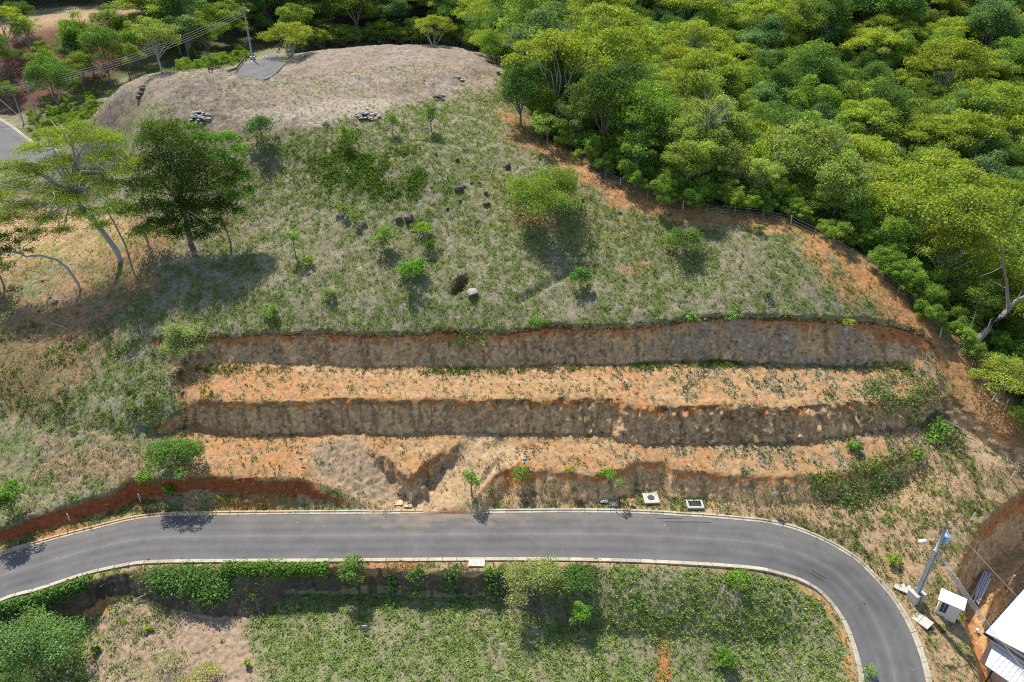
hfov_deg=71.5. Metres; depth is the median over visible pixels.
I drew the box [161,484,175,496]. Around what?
shrub
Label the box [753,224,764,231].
shrub
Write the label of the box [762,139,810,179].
forest tree
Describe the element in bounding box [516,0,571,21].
dark forest tree
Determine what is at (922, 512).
verge grass
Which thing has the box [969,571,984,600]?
steel pipe
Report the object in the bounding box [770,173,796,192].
young tree
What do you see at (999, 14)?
bluish forest tree
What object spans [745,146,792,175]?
flat topped tree
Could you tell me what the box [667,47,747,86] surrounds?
flat topped tree
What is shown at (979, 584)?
steel pipe
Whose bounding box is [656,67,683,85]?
flat topped tree
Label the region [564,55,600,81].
bluish forest tree
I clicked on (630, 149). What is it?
young tree
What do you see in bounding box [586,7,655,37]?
flat topped tree
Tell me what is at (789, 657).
thorny shrub
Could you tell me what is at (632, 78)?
forest tree
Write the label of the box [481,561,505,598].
vine
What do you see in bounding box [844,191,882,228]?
young tree
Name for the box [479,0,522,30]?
dark forest tree
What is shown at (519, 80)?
dark tree
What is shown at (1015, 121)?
flat topped tree
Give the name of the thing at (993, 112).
olive forest tree
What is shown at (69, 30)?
loose tree
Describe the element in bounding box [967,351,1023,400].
umbrella tree
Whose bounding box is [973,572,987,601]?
steel pipe
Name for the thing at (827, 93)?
forest tree
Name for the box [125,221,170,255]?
thin tree
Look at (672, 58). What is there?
feathery forest tree
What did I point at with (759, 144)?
flat topped tree
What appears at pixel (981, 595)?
steel pipe
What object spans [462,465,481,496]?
sapling
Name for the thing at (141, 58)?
power cable
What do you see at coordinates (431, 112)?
shrub
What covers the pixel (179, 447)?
round bush
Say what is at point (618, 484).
sapling
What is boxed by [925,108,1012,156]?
flat topped tree
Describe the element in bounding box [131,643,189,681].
bare shrub
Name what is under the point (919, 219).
feathery forest tree
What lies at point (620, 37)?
flat topped tree
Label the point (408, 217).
boulder
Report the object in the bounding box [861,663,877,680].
sapling
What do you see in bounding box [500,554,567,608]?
feathery shrub
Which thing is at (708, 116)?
bare tree
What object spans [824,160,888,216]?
feathery forest tree
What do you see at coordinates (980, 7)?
bluish forest tree
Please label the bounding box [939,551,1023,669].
power cable
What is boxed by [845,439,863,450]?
shrub
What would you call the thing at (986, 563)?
power cable
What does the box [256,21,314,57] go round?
tree
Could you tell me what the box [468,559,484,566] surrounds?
concrete slab
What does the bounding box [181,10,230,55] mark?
loose tree
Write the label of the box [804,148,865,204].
feathery forest tree
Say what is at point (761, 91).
bluish forest tree
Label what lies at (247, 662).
shrub
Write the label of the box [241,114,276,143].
leafy tree
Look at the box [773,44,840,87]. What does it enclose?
dark forest tree
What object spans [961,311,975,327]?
dead tree
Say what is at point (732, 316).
shrub
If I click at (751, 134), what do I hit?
olive forest tree
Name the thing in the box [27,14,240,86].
power cable
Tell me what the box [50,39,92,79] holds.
loose tree
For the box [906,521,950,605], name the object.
utility pole
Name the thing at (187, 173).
broadleaf tree
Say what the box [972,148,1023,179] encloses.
bluish forest tree
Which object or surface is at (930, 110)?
olive forest tree
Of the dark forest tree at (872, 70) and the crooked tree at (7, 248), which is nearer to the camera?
the crooked tree at (7, 248)
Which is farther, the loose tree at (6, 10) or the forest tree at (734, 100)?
the loose tree at (6, 10)
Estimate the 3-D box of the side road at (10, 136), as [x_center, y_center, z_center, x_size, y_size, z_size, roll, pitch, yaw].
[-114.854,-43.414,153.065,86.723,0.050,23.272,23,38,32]
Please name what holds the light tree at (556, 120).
on the hillside terrain at (642, 418)
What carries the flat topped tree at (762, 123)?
on the hillside terrain at (642, 418)
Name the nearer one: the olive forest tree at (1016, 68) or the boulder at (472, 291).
the boulder at (472, 291)
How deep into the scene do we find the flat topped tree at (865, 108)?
166.42 m
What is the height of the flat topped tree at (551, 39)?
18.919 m
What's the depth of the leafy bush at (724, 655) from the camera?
69.75 m
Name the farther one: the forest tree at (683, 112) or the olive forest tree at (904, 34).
the olive forest tree at (904, 34)
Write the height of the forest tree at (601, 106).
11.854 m
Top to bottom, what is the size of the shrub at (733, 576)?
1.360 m
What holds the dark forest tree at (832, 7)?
on the hillside terrain at (642, 418)
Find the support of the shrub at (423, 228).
on the hillside terrain at (642, 418)
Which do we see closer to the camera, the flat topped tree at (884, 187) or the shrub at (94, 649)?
the shrub at (94, 649)
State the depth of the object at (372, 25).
224.84 m
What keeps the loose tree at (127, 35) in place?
on the hillside terrain at (642, 418)
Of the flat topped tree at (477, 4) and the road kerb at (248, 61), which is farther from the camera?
the flat topped tree at (477, 4)
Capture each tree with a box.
[0,5,28,47]
[0,32,24,82]
[0,80,20,108]
[0,119,147,261]
[0,226,80,289]
[0,478,29,519]
[0,602,92,681]
[2,0,36,34]
[3,15,42,56]
[20,48,81,113]
[22,46,66,93]
[28,40,52,52]
[50,10,107,72]
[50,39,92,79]
[58,51,104,89]
[68,25,124,85]
[80,186,136,280]
[87,3,142,51]
[106,43,148,79]
[107,0,182,48]
[117,20,154,67]
[118,0,154,19]
[118,116,243,244]
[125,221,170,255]
[128,15,183,71]
[143,1,188,54]
[151,0,207,51]
[163,14,203,60]
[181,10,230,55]
[182,121,257,241]
[236,0,291,28]
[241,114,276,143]
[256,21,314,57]
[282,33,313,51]
[293,0,316,26]
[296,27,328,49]
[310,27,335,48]
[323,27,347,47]
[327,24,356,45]
[329,0,372,41]
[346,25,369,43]
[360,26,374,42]
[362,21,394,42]
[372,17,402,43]
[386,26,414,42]
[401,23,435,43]
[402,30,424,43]
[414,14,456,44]
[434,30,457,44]
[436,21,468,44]
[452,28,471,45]
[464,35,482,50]
[468,0,499,32]
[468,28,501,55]
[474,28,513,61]
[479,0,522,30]
[480,0,557,42]
[495,27,616,116]
[496,23,533,55]
[496,57,546,125]
[503,162,587,217]
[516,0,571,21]
[518,0,582,28]
[524,49,589,90]
[527,113,570,147]
[547,20,656,77]
[553,93,599,132]
[559,9,601,30]
[562,11,620,50]
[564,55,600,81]
[565,1,643,45]
[567,0,632,9]
[568,55,585,92]
[570,83,621,129]
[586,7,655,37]
[587,62,659,91]
[587,70,644,93]
[589,56,635,77]
[593,0,634,12]
[597,94,630,127]
[609,81,686,153]
[616,129,658,173]
[618,41,664,62]
[635,0,660,18]
[636,61,666,82]
[638,51,669,80]
[642,21,683,47]
[644,129,670,147]
[650,0,727,19]
[650,55,674,70]
[651,62,662,70]
[655,19,734,51]
[655,116,707,152]
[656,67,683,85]
[657,226,708,251]
[658,140,720,185]
[661,109,703,141]
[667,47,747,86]
[668,43,686,62]
[675,98,716,149]
[678,92,753,156]
[683,124,741,175]
[697,87,741,139]
[706,114,764,170]
[708,146,758,179]
[711,91,750,126]
[716,74,743,106]
[716,85,739,113]
[730,0,805,48]
[733,103,771,121]
[734,13,788,73]
[739,124,819,179]
[739,157,788,207]
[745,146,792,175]
[746,78,790,105]
[748,92,808,139]
[748,117,779,135]
[761,66,814,108]
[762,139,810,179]
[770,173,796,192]
[772,0,828,44]
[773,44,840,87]
[776,177,800,211]
[779,37,847,84]
[781,72,846,118]
[787,109,845,143]
[788,112,822,126]
[791,159,831,192]
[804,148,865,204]
[806,100,855,125]
[808,0,854,41]
[816,68,871,96]
[818,189,849,215]
[823,0,865,41]
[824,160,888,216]
[826,67,863,82]
[827,130,867,155]
[828,97,906,135]
[831,89,856,105]
[832,171,925,226]
[833,73,890,122]
[833,112,870,136]
[837,25,909,63]
[838,133,903,167]
[843,143,869,164]
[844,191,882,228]
[847,81,914,134]
[848,60,915,98]
[851,0,890,22]
[851,0,930,25]
[854,219,877,236]
[857,34,919,67]
[865,119,909,150]
[866,29,922,56]
[869,162,897,175]
[877,113,956,149]
[878,204,938,250]
[881,142,934,169]
[895,146,985,180]
[897,97,946,131]
[902,35,1000,88]
[903,219,1001,270]
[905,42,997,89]
[907,106,954,140]
[908,142,950,172]
[917,211,998,253]
[921,86,992,114]
[923,123,983,146]
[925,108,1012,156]
[927,140,966,160]
[927,231,1023,284]
[927,265,952,287]
[928,252,982,288]
[929,245,998,285]
[943,77,1023,113]
[945,122,1007,160]
[948,273,1005,308]
[950,171,977,217]
[954,48,1023,80]
[959,0,1017,42]
[960,172,1023,208]
[961,0,1023,49]
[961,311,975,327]
[962,262,1023,316]
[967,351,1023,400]
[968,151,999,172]
[969,107,1009,154]
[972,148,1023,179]
[972,206,1022,228]
[974,239,1023,342]
[987,6,1023,29]
[993,278,1023,330]
[995,34,1023,80]
[998,266,1023,316]
[1001,110,1023,143]
[1014,206,1023,224]
[1015,167,1023,199]
[1015,255,1023,265]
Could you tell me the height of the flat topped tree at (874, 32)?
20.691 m
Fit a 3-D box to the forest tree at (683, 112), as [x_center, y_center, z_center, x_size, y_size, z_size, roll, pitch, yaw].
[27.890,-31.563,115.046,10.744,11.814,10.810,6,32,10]
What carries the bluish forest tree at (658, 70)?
on the hillside terrain at (642, 418)
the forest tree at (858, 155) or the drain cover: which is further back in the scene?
the forest tree at (858, 155)
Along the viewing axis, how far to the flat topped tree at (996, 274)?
97.11 m
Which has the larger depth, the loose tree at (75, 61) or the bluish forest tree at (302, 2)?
the bluish forest tree at (302, 2)
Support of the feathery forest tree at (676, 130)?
on the hillside terrain at (642, 418)
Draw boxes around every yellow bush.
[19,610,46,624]
[566,464,576,473]
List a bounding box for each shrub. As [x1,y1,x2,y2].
[90,645,101,652]
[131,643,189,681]
[134,471,152,483]
[142,625,152,632]
[153,321,213,362]
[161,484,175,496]
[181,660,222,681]
[243,659,250,665]
[260,304,277,318]
[301,255,315,265]
[321,289,335,297]
[332,201,350,216]
[336,553,365,585]
[337,124,354,146]
[349,212,365,224]
[384,111,398,134]
[409,221,434,232]
[421,103,437,131]
[422,240,438,250]
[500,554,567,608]
[685,311,701,322]
[691,626,710,647]
[724,310,743,319]
[725,567,756,591]
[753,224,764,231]
[763,291,772,297]
[780,645,802,668]
[842,318,855,325]
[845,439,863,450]
[886,553,901,565]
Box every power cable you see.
[26,11,241,84]
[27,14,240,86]
[29,17,239,88]
[30,8,242,81]
[938,553,1023,673]
[938,555,1023,675]
[938,557,1023,677]
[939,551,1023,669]
[939,553,1023,671]
[950,523,1023,603]
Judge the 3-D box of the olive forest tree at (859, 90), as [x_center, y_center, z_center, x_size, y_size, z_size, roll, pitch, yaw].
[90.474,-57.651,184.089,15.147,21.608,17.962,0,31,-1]
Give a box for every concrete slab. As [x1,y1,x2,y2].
[395,500,402,505]
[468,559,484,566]
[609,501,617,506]
[894,583,910,593]
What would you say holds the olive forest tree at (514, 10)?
on the hillside terrain at (642, 418)
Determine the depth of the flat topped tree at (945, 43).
193.34 m
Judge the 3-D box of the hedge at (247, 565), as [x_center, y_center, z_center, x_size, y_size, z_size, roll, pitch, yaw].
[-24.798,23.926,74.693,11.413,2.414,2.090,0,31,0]
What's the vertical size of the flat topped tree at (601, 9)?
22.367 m
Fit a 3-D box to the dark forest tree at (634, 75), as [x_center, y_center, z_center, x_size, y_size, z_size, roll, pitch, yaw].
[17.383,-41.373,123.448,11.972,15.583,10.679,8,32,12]
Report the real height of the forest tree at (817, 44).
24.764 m
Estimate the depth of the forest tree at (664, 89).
106.00 m
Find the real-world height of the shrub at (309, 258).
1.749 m
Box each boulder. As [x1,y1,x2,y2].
[395,215,402,222]
[404,213,412,221]
[453,186,463,191]
[467,288,477,295]
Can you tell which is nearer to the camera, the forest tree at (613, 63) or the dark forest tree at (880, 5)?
the forest tree at (613, 63)
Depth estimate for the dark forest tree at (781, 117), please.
154.85 m
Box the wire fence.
[571,145,1023,432]
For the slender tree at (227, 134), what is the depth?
96.14 m
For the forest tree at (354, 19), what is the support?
on the hillside terrain at (642, 418)
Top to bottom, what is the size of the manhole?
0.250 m
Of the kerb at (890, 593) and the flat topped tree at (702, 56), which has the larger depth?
the flat topped tree at (702, 56)
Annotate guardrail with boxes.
[208,47,279,72]
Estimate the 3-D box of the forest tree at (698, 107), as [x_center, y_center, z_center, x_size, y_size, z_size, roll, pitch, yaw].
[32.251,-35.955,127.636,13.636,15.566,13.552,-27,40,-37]
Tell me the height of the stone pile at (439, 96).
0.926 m
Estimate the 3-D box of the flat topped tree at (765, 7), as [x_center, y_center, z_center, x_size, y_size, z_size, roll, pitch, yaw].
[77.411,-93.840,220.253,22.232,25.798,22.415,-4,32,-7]
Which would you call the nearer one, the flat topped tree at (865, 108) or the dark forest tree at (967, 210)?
the dark forest tree at (967, 210)
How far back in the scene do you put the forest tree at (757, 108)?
161.83 m
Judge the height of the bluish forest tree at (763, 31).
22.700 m
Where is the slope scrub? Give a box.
[0,309,180,436]
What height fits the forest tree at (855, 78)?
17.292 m
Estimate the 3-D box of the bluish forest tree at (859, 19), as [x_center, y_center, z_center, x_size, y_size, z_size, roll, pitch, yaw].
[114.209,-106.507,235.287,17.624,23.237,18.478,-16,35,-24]
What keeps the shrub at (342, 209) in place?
on the hillside terrain at (642, 418)
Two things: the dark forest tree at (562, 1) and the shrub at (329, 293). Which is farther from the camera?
the dark forest tree at (562, 1)
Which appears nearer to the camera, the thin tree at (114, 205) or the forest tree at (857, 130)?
the thin tree at (114, 205)
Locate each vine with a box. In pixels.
[383,564,404,608]
[404,564,429,599]
[436,563,463,599]
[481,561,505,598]
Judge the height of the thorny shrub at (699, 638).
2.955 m
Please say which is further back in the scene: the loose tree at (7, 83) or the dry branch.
the loose tree at (7, 83)
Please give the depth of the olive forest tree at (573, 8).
150.74 m
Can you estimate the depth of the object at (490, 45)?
152.55 m
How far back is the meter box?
81.91 m
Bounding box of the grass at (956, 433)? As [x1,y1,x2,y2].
[173,322,969,510]
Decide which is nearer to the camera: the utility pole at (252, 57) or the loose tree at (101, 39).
the utility pole at (252, 57)
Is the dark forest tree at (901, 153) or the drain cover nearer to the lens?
the drain cover
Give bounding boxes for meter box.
[685,499,703,509]
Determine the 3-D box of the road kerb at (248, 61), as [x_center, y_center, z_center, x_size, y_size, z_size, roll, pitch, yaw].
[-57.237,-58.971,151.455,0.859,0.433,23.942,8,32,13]
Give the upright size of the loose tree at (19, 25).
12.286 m
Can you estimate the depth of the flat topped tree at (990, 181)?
146.66 m
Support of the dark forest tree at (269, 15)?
on the hillside terrain at (642, 418)
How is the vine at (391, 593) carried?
on the hillside terrain at (642, 418)
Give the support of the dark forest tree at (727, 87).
on the hillside terrain at (642, 418)
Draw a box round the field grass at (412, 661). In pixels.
[0,563,855,681]
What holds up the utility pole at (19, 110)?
on the hillside terrain at (642, 418)
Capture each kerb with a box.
[0,118,59,150]
[0,508,931,681]
[0,557,864,681]
[223,54,272,69]
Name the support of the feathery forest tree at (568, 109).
on the hillside terrain at (642, 418)
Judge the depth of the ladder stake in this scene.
81.74 m
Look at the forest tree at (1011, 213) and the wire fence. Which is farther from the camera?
the forest tree at (1011, 213)
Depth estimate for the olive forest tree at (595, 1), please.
217.06 m
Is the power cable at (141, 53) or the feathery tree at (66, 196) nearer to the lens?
the feathery tree at (66, 196)
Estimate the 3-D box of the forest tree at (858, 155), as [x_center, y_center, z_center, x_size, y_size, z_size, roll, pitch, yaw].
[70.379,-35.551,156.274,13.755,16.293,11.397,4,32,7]
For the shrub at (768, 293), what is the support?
on the hillside terrain at (642, 418)
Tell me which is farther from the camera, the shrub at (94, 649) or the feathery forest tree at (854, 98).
the feathery forest tree at (854, 98)
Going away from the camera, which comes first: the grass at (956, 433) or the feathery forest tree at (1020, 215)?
the grass at (956, 433)
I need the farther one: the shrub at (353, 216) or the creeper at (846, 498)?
the shrub at (353, 216)
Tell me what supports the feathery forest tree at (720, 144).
on the hillside terrain at (642, 418)
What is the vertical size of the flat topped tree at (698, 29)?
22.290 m
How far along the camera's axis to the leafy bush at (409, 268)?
93.53 m
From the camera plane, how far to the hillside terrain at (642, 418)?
88.08 m
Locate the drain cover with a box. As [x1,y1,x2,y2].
[912,613,933,629]
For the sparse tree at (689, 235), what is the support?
on the hillside terrain at (642, 418)
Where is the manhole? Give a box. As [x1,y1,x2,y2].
[642,492,659,503]
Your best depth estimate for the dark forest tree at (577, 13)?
153.68 m
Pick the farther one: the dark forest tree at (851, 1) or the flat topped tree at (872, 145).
the dark forest tree at (851, 1)
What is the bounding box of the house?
[979,587,1023,681]
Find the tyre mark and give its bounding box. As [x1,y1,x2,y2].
[660,521,711,522]
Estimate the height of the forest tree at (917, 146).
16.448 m
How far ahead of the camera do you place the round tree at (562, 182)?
97.46 m
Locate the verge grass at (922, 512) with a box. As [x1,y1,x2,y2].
[0,448,1023,681]
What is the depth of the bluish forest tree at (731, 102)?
135.90 m
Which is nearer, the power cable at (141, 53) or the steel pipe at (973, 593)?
the steel pipe at (973, 593)
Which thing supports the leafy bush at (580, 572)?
on the hillside terrain at (642, 418)
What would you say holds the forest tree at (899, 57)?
on the hillside terrain at (642, 418)
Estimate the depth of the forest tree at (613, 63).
129.77 m
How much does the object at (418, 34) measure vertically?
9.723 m
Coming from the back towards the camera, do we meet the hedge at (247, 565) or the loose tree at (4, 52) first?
the loose tree at (4, 52)
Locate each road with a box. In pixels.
[0,120,57,166]
[0,512,925,681]
[224,54,284,79]
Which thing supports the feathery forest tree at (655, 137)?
on the hillside terrain at (642, 418)
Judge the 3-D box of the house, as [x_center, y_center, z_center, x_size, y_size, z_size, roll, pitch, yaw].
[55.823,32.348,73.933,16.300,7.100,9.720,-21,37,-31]
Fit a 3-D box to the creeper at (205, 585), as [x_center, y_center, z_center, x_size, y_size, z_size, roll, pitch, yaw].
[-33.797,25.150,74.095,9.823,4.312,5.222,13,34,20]
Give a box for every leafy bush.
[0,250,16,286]
[367,224,398,246]
[395,258,427,279]
[511,465,531,482]
[524,315,549,327]
[559,561,596,593]
[568,600,592,625]
[569,267,593,289]
[596,466,615,479]
[712,647,738,669]
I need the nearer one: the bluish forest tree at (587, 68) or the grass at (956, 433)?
the grass at (956, 433)
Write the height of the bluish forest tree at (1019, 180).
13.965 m
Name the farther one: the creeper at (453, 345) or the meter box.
the creeper at (453, 345)
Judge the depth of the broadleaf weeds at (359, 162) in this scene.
106.20 m
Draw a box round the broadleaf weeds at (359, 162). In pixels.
[272,106,458,220]
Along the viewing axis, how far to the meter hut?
73.38 m
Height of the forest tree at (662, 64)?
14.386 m
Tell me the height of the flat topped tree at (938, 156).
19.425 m
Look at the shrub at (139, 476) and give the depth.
81.09 m
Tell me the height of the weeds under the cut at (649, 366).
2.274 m
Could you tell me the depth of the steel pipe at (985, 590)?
80.76 m
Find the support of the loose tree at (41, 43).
on the hillside terrain at (642, 418)
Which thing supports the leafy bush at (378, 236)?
on the hillside terrain at (642, 418)
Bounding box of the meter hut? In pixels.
[935,588,966,622]
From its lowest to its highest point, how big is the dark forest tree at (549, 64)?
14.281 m
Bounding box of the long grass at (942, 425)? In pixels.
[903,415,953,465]
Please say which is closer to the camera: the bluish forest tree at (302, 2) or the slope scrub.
the slope scrub
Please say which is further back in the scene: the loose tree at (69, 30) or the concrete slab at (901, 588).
the loose tree at (69, 30)
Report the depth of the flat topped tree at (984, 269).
101.01 m
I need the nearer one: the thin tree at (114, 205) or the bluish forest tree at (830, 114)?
the thin tree at (114, 205)
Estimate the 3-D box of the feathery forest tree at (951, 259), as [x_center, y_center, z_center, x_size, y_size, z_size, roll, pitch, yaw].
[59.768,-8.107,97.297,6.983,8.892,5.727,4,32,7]
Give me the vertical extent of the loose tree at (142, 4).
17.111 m
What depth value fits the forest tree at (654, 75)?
146.75 m
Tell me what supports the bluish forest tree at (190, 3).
on the hillside terrain at (642, 418)
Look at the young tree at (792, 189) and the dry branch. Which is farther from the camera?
the young tree at (792, 189)
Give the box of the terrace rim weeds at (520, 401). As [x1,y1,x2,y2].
[223,393,1018,446]
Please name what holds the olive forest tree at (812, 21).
on the hillside terrain at (642, 418)
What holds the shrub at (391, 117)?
on the hillside terrain at (642, 418)
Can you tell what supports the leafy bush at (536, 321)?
on the hillside terrain at (642, 418)
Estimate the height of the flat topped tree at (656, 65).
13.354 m
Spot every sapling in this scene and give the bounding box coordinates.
[283,230,300,257]
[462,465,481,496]
[612,476,624,500]
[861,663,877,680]
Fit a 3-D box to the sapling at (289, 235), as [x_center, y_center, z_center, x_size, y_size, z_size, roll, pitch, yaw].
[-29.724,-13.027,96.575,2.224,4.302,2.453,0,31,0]
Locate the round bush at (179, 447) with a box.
[139,436,205,478]
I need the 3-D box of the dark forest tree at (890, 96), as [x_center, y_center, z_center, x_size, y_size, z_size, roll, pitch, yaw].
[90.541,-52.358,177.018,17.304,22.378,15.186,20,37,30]
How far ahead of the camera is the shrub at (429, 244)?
96.64 m
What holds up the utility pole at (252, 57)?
on the hillside terrain at (642, 418)
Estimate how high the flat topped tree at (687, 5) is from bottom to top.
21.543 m
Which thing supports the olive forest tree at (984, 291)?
on the hillside terrain at (642, 418)
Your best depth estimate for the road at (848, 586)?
77.27 m
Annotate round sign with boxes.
[770,492,778,507]
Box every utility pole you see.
[13,95,24,123]
[23,78,38,122]
[242,3,255,60]
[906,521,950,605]
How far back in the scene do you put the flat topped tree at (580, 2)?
212.80 m
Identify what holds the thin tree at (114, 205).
on the hillside terrain at (642, 418)
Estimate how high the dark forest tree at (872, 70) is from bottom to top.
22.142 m
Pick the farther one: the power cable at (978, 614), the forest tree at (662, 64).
the forest tree at (662, 64)
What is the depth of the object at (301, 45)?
212.71 m
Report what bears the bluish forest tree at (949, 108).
on the hillside terrain at (642, 418)
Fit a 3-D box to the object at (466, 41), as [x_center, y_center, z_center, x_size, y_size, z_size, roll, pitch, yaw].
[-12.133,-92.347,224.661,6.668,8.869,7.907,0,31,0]
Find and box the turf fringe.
[157,314,980,649]
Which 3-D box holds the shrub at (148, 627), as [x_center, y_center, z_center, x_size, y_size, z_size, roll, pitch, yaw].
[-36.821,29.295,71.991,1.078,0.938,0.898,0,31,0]
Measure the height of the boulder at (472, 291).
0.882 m
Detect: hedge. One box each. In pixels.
[0,573,92,619]
[219,558,329,579]
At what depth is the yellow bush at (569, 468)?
82.18 m
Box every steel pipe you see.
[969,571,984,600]
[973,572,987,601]
[974,572,983,595]
[976,575,987,601]
[977,578,990,604]
[979,577,989,600]
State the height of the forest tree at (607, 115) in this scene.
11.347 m
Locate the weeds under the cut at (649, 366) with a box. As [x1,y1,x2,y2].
[190,359,923,402]
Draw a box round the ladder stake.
[1005,575,1015,591]
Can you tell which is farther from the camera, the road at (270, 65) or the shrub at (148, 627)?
the road at (270, 65)
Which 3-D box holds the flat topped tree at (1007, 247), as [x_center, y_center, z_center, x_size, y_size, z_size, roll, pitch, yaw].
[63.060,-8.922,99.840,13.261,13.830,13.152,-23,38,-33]
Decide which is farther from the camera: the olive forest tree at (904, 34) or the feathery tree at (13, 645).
the olive forest tree at (904, 34)
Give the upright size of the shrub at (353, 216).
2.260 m
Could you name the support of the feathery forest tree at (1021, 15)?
on the hillside terrain at (642, 418)
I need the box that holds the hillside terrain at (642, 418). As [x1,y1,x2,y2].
[0,0,1023,681]
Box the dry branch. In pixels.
[944,420,973,436]
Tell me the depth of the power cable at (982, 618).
66.87 m
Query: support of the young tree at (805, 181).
on the hillside terrain at (642, 418)
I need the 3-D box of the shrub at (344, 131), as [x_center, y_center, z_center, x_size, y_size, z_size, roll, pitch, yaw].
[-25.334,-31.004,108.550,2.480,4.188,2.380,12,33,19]
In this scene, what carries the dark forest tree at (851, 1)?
on the hillside terrain at (642, 418)
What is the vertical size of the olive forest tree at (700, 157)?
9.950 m
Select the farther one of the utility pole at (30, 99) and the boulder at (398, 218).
the utility pole at (30, 99)
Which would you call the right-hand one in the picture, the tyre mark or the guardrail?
the tyre mark
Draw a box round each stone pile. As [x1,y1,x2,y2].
[135,85,145,98]
[189,111,210,124]
[355,110,380,120]
[432,94,444,100]
[451,75,464,80]
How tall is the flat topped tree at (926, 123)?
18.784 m
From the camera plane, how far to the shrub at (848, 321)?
89.75 m
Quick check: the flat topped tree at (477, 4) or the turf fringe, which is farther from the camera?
the flat topped tree at (477, 4)
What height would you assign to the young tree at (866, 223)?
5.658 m
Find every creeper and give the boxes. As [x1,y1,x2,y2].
[135,560,234,613]
[448,330,487,347]
[797,444,915,510]
[839,366,945,428]
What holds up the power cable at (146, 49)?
attached to the utility pole at (252, 57)
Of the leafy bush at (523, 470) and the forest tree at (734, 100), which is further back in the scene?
the forest tree at (734, 100)
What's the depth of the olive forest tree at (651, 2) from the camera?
229.50 m
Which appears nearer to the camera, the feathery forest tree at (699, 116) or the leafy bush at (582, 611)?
the leafy bush at (582, 611)
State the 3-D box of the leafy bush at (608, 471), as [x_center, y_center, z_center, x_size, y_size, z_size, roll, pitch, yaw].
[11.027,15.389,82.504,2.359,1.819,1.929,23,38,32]
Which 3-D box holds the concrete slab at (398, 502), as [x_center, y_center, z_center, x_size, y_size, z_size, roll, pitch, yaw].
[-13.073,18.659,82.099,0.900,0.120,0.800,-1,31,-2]
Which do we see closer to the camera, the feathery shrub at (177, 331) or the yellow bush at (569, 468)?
the yellow bush at (569, 468)
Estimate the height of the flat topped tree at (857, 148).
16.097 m
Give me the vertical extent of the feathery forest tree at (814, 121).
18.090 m
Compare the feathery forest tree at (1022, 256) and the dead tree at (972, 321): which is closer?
the dead tree at (972, 321)
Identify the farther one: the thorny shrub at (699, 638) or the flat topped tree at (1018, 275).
the flat topped tree at (1018, 275)
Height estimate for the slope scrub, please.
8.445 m
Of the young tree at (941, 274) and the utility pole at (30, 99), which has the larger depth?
the utility pole at (30, 99)

